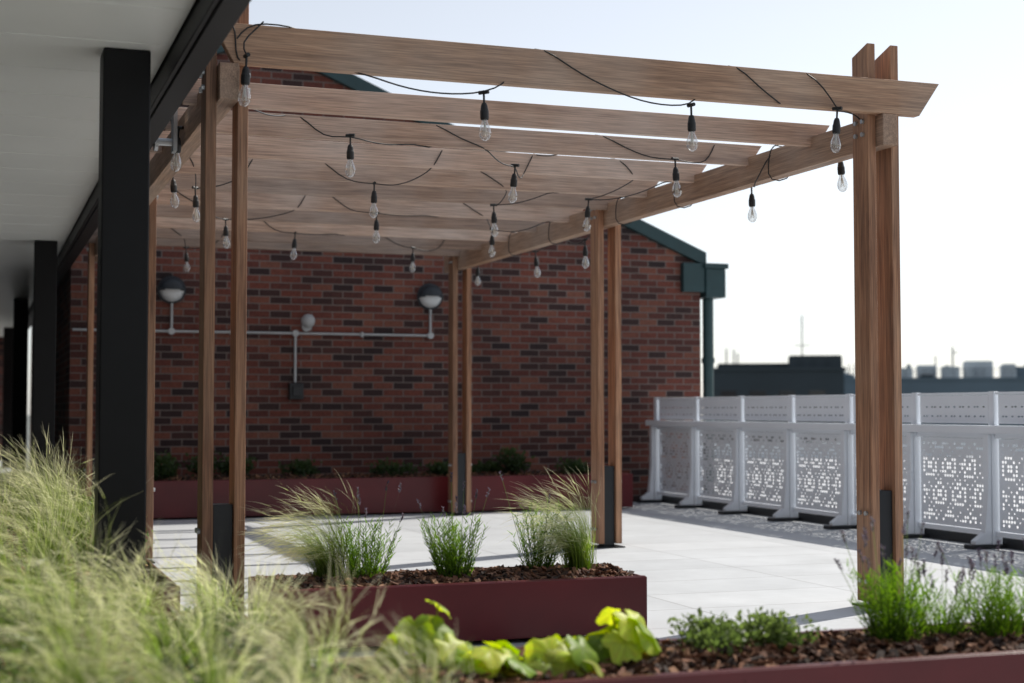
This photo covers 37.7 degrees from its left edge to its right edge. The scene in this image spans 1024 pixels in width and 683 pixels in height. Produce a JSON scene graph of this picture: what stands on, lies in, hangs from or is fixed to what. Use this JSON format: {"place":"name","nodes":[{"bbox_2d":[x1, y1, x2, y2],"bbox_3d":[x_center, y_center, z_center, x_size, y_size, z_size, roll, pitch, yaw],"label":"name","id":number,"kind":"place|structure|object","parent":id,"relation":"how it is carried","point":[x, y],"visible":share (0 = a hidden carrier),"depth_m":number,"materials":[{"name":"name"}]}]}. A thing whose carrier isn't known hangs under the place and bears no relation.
{"place":"outdoors","nodes":[
{"label":"outdoors","id":0,"kind":"place"},
{"bbox_2d":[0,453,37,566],"bbox_3d":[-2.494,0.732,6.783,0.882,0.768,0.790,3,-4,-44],"label":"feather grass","id":1,"kind":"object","parent":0,"point":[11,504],"depth_m":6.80,"materials":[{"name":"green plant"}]},
{"bbox_2d":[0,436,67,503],"bbox_3d":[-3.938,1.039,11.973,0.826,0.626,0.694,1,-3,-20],"label":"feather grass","id":2,"kind":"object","parent":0,"point":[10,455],"depth_m":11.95,"materials":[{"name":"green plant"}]},
{"bbox_2d":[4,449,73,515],"bbox_3d":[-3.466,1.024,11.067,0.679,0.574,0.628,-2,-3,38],"label":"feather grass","id":3,"kind":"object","parent":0,"point":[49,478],"depth_m":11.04,"materials":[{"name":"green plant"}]},
{"bbox_2d":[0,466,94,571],"bbox_3d":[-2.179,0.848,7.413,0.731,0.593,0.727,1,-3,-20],"label":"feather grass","id":4,"kind":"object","parent":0,"point":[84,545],"depth_m":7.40,"materials":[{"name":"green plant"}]},
{"bbox_2d":[1,454,94,537],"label":"feather grass","id":5,"kind":"object","parent":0,"point":[77,506],"depth_m":9.07,"materials":[{"name":"green plant"}]},
{"bbox_2d":[0,440,189,670],"bbox_3d":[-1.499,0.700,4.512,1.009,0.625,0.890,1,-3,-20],"label":"feather grass","id":6,"kind":"object","parent":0,"point":[60,600],"depth_m":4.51,"materials":[{"name":"green plant"}]},
{"bbox_2d":[195,547,416,682],"bbox_3d":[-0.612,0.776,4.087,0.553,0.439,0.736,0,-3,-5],"label":"feather grass","id":7,"kind":"object","parent":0,"point":[295,639],"depth_m":4.07,"materials":[{"name":"green plant"}]},
{"bbox_2d":[26,414,702,471],"bbox_3d":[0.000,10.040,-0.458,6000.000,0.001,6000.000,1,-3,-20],"label":"ground","id":8,"kind":"structure","parent":0,"point":[28,431],"depth_m":566.67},
{"bbox_2d":[0,337,2,459],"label":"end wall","id":9,"kind":"structure","parent":8,"relation":"on","point":[1,366],"depth_m":31.23,"materials":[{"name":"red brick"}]},
{"bbox_2d":[29,52,700,501],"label":"brick walls","id":10,"kind":"structure","parent":8,"relation":"on","point":[365,400],"depth_m":16.31,"materials":[{"name":"red brick"}]},
{"bbox_2d":[157,276,185,303],"bbox_3d":[-3.495,-0.538,15.438,0.290,0.290,0.148,1,-3,-20],"label":"bulkhead wall light","id":11,"kind":"object","parent":10,"relation":"attached to","point":[171,289],"visible":1,"depth_m":15.42,"materials":[{"name":"black metal"}]},
{"bbox_2d":[217,45,224,54],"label":"verge trim","id":12,"kind":"structure","parent":10,"relation":"attached to","point":[220,50],"depth_m":15.72,"materials":[{"name":"metal"}]},
{"bbox_2d":[73,303,433,398],"bbox_3d":[-2.638,0.112,15.736,3.794,0.990,0.108,1,-3,-20],"label":"wall conduit","id":13,"kind":"object","parent":10,"relation":"attached to","point":[295,390],"depth_m":15.84,"materials":[{"name":"grey metal"}]},
{"bbox_2d":[301,314,314,331],"bbox_3d":[-2.161,-0.200,15.881,0.150,0.184,0.182,1,-3,-20],"label":"wall sensor lamp","id":14,"kind":"object","parent":10,"relation":"attached to","point":[308,321],"visible":1,"depth_m":15.82,"materials":[{"name":"white plastic"}]},
{"bbox_2d":[417,283,443,309],"bbox_3d":[-0.877,-0.495,16.374,0.290,0.290,0.148,1,-3,-20],"label":"bulkhead wall light","id":15,"kind":"object","parent":10,"relation":"attached to","point":[430,296],"visible":1,"depth_m":16.35,"materials":[{"name":"black metal"}]},
{"bbox_2d":[317,72,705,262],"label":"verge trim","id":16,"kind":"structure","parent":10,"relation":"attached to","point":[640,226],"depth_m":17.28,"materials":[{"name":"metal"}]},
{"bbox_2d":[680,262,728,299],"bbox_3d":[0.901,-0.542,21.278,0.570,0.400,8.130,1,-3,-20],"label":"gutter box","id":17,"kind":"object","parent":10,"relation":"attached to","point":[706,280],"visible":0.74,"depth_m":17.48,"materials":[{"name":"metal"}]},
{"bbox_2d":[702,298,714,493],"bbox_3d":[2.306,3.170,17.492,0.151,7.360,0.151,1,-3,-20],"label":"downpipe","id":18,"kind":"object","parent":17,"relation":"attached to","point":[708,360],"visible":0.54,"depth_m":17.58,"materials":[{"name":"metal"}]},
{"bbox_2d":[0,460,1023,664],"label":"roof terrace paving","id":19,"kind":"structure","parent":8,"relation":"on","point":[685,561],"depth_m":10.68,"materials":[{"name":"concrete"}]},
{"bbox_2d":[0,503,179,615],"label":"planter box","id":20,"kind":"object","parent":19,"relation":"on","point":[171,584],"visible":0.12,"depth_m":7.19,"materials":[{"name":"metal"}]},
{"bbox_2d":[0,428,94,590],"bbox_3d":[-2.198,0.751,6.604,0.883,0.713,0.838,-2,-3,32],"label":"feather grass","id":21,"kind":"object","parent":20,"relation":"in","point":[53,533],"depth_m":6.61,"materials":[{"name":"green plant"}]},
{"bbox_2d":[50,493,93,525],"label":"shrub","id":22,"kind":"object","parent":20,"relation":"in","point":[91,506],"visible":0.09,"depth_m":9.94,"materials":[{"name":"green plant"}]},
{"bbox_2d":[0,609,330,682],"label":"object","id":23,"kind":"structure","parent":19,"relation":"on","point":[127,671],"depth_m":4.72,"materials":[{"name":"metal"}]},
{"bbox_2d":[0,575,100,674],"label":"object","id":24,"kind":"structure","parent":23,"relation":"in","point":[2,614],"depth_m":4.48,"materials":[{"name":"green plant"}]},
{"bbox_2d":[0,629,129,682],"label":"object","id":25,"kind":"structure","parent":23,"relation":"in","point":[18,673],"depth_m":3.83,"materials":[{"name":"green plant"}]},
{"bbox_2d":[31,633,195,682],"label":"feather grass","id":26,"kind":"object","parent":23,"relation":"in","point":[138,669],"depth_m":2.70,"materials":[{"name":"green plant"}]},
{"bbox_2d":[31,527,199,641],"bbox_3d":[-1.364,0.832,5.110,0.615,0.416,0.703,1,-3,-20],"label":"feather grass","id":27,"kind":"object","parent":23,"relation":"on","point":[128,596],"depth_m":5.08,"materials":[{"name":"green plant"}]},
{"bbox_2d":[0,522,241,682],"bbox_3d":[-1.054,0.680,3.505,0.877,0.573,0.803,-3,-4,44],"label":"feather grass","id":28,"kind":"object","parent":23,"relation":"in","point":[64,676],"depth_m":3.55,"materials":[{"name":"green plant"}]},
{"bbox_2d":[29,536,260,678],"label":"feather grass","id":29,"kind":"object","parent":23,"relation":"in","point":[166,638],"depth_m":4.41,"materials":[{"name":"green plant"}]},
{"bbox_2d":[86,600,274,663],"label":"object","id":30,"kind":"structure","parent":23,"relation":"in","point":[223,643],"depth_m":4.77,"materials":[{"name":"green plant"}]},
{"bbox_2d":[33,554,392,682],"bbox_3d":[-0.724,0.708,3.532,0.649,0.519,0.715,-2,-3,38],"label":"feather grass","id":31,"kind":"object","parent":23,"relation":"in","point":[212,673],"depth_m":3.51,"materials":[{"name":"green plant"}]},
{"bbox_2d":[142,537,302,619],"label":"feather grass","id":32,"kind":"object","parent":23,"relation":"in","point":[196,578],"depth_m":5.56,"materials":[{"name":"green plant"}]},
{"bbox_2d":[101,633,374,682],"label":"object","id":33,"kind":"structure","parent":23,"relation":"in","point":[193,667],"depth_m":3.96,"materials":[{"name":"green plant"}]},
{"bbox_2d":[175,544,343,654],"bbox_3d":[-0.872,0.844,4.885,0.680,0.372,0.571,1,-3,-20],"label":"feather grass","id":34,"kind":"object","parent":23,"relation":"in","point":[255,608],"depth_m":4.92,"materials":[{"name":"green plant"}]},
{"bbox_2d":[264,613,473,682],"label":"feather grass","id":35,"kind":"object","parent":23,"relation":"on","point":[376,667],"depth_m":3.43,"materials":[{"name":"green plant"}]},
{"bbox_2d":[74,469,632,517],"bbox_3d":[-1.549,1.539,15.472,5.650,0.395,1.041,1,-3,-20],"label":"planter box","id":36,"kind":"object","parent":19,"relation":"on","point":[175,496],"visible":0.63,"depth_m":15.02,"materials":[{"name":"metal"}]},
{"bbox_2d":[74,468,84,480],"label":"shrub","id":37,"kind":"object","parent":36,"relation":"in","point":[81,472],"visible":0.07,"depth_m":14.57,"materials":[{"name":"green plant"}]},
{"bbox_2d":[154,449,179,480],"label":"shrub","id":38,"kind":"object","parent":36,"relation":"in","point":[164,469],"visible":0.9,"depth_m":14.61,"materials":[{"name":"green plant"}]},
{"bbox_2d":[179,450,228,477],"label":"shrub","id":39,"kind":"object","parent":36,"relation":"in","point":[195,467],"visible":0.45,"depth_m":15.05,"materials":[{"name":"green plant"}]},
{"bbox_2d":[214,454,256,476],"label":"shrub","id":40,"kind":"object","parent":36,"relation":"in","point":[247,469],"visible":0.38,"depth_m":15.14,"materials":[{"name":"green plant"}]},
{"bbox_2d":[275,459,321,476],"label":"shrub","id":41,"kind":"object","parent":36,"relation":"in","point":[302,467],"visible":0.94,"depth_m":15.33,"materials":[{"name":"green plant"}]},
{"bbox_2d":[363,457,422,476],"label":"shrub","id":42,"kind":"object","parent":36,"relation":"in","point":[391,469],"visible":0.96,"depth_m":15.45,"materials":[{"name":"green plant"}]},
{"bbox_2d":[423,461,447,475],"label":"shrub","id":43,"kind":"object","parent":36,"relation":"in","point":[438,467],"visible":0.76,"depth_m":15.61,"materials":[{"name":"green plant"}]},
{"bbox_2d":[471,460,504,472],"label":"shrub","id":44,"kind":"object","parent":36,"relation":"in","point":[489,465],"visible":0.68,"depth_m":16.03,"materials":[{"name":"green plant"}]},
{"bbox_2d":[490,446,535,473],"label":"shrub","id":45,"kind":"object","parent":36,"relation":"in","point":[509,463],"visible":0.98,"depth_m":15.92,"materials":[{"name":"green plant"}]},
{"bbox_2d":[554,456,590,474],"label":"shrub","id":46,"kind":"object","parent":36,"relation":"in","point":[576,465],"visible":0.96,"depth_m":16.01,"materials":[{"name":"green plant"}]},
{"bbox_2d":[248,562,646,649],"bbox_3d":[-0.298,1.199,6.972,1.751,0.299,0.623,1,-3,-20],"label":"planter box","id":47,"kind":"object","parent":19,"relation":"on","point":[502,602],"visible":0.89,"depth_m":6.74,"materials":[{"name":"metal"}]},
{"bbox_2d":[240,478,359,579],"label":"feather grass","id":48,"kind":"object","parent":47,"relation":"in","point":[321,556],"depth_m":6.75,"materials":[{"name":"green plant"}]},
{"bbox_2d":[322,481,403,578],"bbox_3d":[-0.675,0.879,6.856,0.335,0.481,0.348,-1,-3,15],"label":"lavender plant","id":49,"kind":"object","parent":47,"relation":"in","point":[368,564],"visible":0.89,"depth_m":6.86,"materials":[{"name":"green plant"}]},
{"bbox_2d":[416,472,490,577],"bbox_3d":[-0.265,0.865,6.935,0.344,0.515,0.362,0,-3,2],"label":"lavender plant","id":50,"kind":"object","parent":47,"relation":"in","point":[447,559],"visible":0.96,"depth_m":6.89,"materials":[{"name":"green plant"}]},
{"bbox_2d":[499,471,575,568],"bbox_3d":[0.126,0.879,7.212,0.316,0.512,0.324,-2,-3,40],"label":"lavender plant","id":51,"kind":"object","parent":47,"relation":"in","point":[540,560],"visible":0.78,"depth_m":7.17,"materials":[{"name":"green plant"}]},
{"bbox_2d":[496,463,600,569],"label":"feather grass","id":52,"kind":"object","parent":47,"relation":"in","point":[576,552],"depth_m":7.14,"materials":[{"name":"green plant"}]},
{"bbox_2d":[84,4,938,611],"bbox_3d":[-0.921,0.047,11.125,4.036,3.018,7.950,1,-3,-20],"label":"timber pergola","id":53,"kind":"object","parent":19,"relation":"on","point":[284,176],"visible":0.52,"depth_m":8.40,"materials":[{"name":"brown wood"}]},
{"bbox_2d":[170,21,859,285],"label":"festoon string lights","id":54,"kind":"object","parent":53,"relation":"hanging from","point":[484,110],"visible":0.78,"depth_m":9.08,"materials":[{"name":"black plastic"}]},
{"bbox_2d":[321,619,1023,682],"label":"planter box","id":55,"kind":"object","parent":19,"relation":"on","point":[856,655],"visible":0.52,"depth_m":4.65,"materials":[{"name":"metal"}]},
{"bbox_2d":[375,599,472,668],"bbox_3d":[-0.262,0.899,4.546,0.309,0.233,0.325,0,-3,7],"label":"coral bells plant","id":56,"kind":"object","parent":55,"relation":"in","point":[433,634],"visible":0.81,"depth_m":4.47,"materials":[{"name":"green plant"}]},
{"bbox_2d":[439,640,536,682],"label":"coral bells plant","id":57,"kind":"object","parent":55,"relation":"in","point":[493,657],"visible":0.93,"depth_m":4.38,"materials":[{"name":"green plant"}]},
{"bbox_2d":[520,634,603,680],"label":"coral bells plant","id":58,"kind":"object","parent":55,"relation":"in","point":[555,654],"visible":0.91,"depth_m":4.45,"materials":[{"name":"green plant"}]},
{"bbox_2d":[584,607,661,668],"bbox_3d":[0.338,0.922,4.653,0.293,0.198,0.259,1,-3,-20],"label":"coral bells plant","id":59,"kind":"object","parent":55,"relation":"in","point":[622,637],"visible":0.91,"depth_m":4.58,"materials":[{"name":"green plant"}]},
{"bbox_2d":[667,606,826,659],"bbox_3d":[0.772,0.945,4.859,0.551,0.161,0.390,1,-3,-20],"label":"shrub","id":60,"kind":"object","parent":55,"relation":"in","point":[721,633],"visible":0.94,"depth_m":4.83,"materials":[{"name":"green plant"}]},
{"bbox_2d":[834,511,941,642],"bbox_3d":[1.276,0.798,5.009,0.416,0.473,0.307,2,-3,-42],"label":"lavender plant","id":61,"kind":"object","parent":55,"relation":"in","point":[894,618],"visible":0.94,"depth_m":4.97,"materials":[{"name":"green plant"}]},
{"bbox_2d":[907,551,981,637],"bbox_3d":[1.465,0.880,5.105,0.261,0.318,0.272,-1,-3,15],"label":"lavender plant","id":62,"kind":"object","parent":55,"relation":"in","point":[957,617],"visible":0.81,"depth_m":5.05,"materials":[{"name":"green plant"}]},
{"bbox_2d":[936,540,1023,638],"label":"lavender plant","id":63,"kind":"object","parent":55,"relation":"in","point":[994,621],"visible":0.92,"depth_m":5.06,"materials":[{"name":"green plant"}]},
{"bbox_2d":[1011,538,1023,589],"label":"lavender plant","id":64,"kind":"object","parent":55,"relation":"in","point":[1018,579],"visible":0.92,"depth_m":5.31,"materials":[{"name":"green plant"}]},
{"bbox_2d":[636,391,1023,550],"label":"perforated metal fence","id":65,"kind":"object","parent":19,"relation":"on","point":[990,530],"visible":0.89,"depth_m":13.55,"materials":[{"name":"metal"}]},
{"bbox_2d":[702,456,1023,528],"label":"membrane","id":66,"kind":"object","parent":8,"relation":"on","point":[929,462],"depth_m":32.63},
{"bbox_2d":[27,0,1023,414],"label":"sky","id":67,"kind":"structure","parent":0,"point":[961,160],"materials":[{"name":"white"}]},
{"bbox_2d":[714,315,845,442],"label":"distant office block","id":68,"kind":"structure","parent":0,"point":[798,375],"depth_m":113.44,"materials":[{"name":"grey concrete"}]},
{"bbox_2d":[720,391,824,442],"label":"windows","id":69,"kind":"structure","parent":68,"relation":"in","point":[722,393],"depth_m":113.37,"materials":[{"name":"black glass"}]},
{"bbox_2d":[702,442,1022,458],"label":"parapet","id":70,"kind":"structure","parent":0,"point":[839,450],"depth_m":49.83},
{"bbox_2d":[844,347,1023,439],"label":"distant warehouse","id":71,"kind":"structure","parent":0,"point":[977,376],"depth_m":144.19,"materials":[{"name":"grey concrete"}]},
{"bbox_2d":[931,395,1016,407],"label":"windows","id":72,"kind":"structure","parent":71,"relation":"in","point":[931,395],"depth_m":143.91,"materials":[{"name":"grey glass"}]},
{"bbox_3d":[-1.605,1.322,6.148,0.280,0.017,0.280,1,-3,-20],"label":"base plate","id":73,"kind":"object","parent":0,"visible":0},
{"bbox_2d":[93,48,150,613],"bbox_3d":[-1.614,0.056,6.203,0.190,2.513,0.190,1,-3,-20],"label":"shaft","id":74,"kind":"object","parent":73,"relation":"on","point":[122,291],"visible":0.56,"depth_m":6.12,"materials":[{"name":"black metal"}]},
{"bbox_2d":[0,0,250,336],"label":"entrance canopy","id":75,"kind":"object","parent":74,"relation":"on","point":[51,51],"visible":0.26,"depth_m":6.96,"materials":[{"name":"paint"}]},
{"bbox_3d":[-4.106,1.640,13.127,0.280,0.017,0.280,1,-3,-20],"label":"base plate","id":76,"kind":"object","parent":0,"visible":0},
{"bbox_2d":[31,240,56,501],"bbox_3d":[-4.115,0.374,13.181,0.190,2.513,0.190,1,-3,-20],"label":"shaft","id":77,"kind":"object","parent":76,"relation":"on","point":[44,337],"visible":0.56,"depth_m":13.11,"materials":[{"name":"black metal"}]},
{"bbox_3d":[-6.600,1.957,20.086,0.280,0.017,0.280,1,-3,-20],"label":"base plate","id":78,"kind":"object","parent":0,"visible":0},
{"bbox_2d":[11,299,28,486],"bbox_3d":[-6.610,0.691,20.141,0.190,2.513,0.190,1,-3,-20],"label":"column","id":79,"kind":"object","parent":78,"relation":"on","point":[20,364],"visible":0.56,"depth_m":20.06,"materials":[{"name":"black metal"}]},
{"bbox_3d":[-9.095,2.274,27.046,0.280,0.017,0.280,1,-3,-20],"label":"base plate","id":80,"kind":"object","parent":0,"visible":0},
{"bbox_2d":[1,328,12,466],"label":"shaft","id":81,"kind":"object","parent":80,"relation":"on","point":[7,386],"visible":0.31,"depth_m":27.01,"materials":[{"name":"black metal"}]}
]}

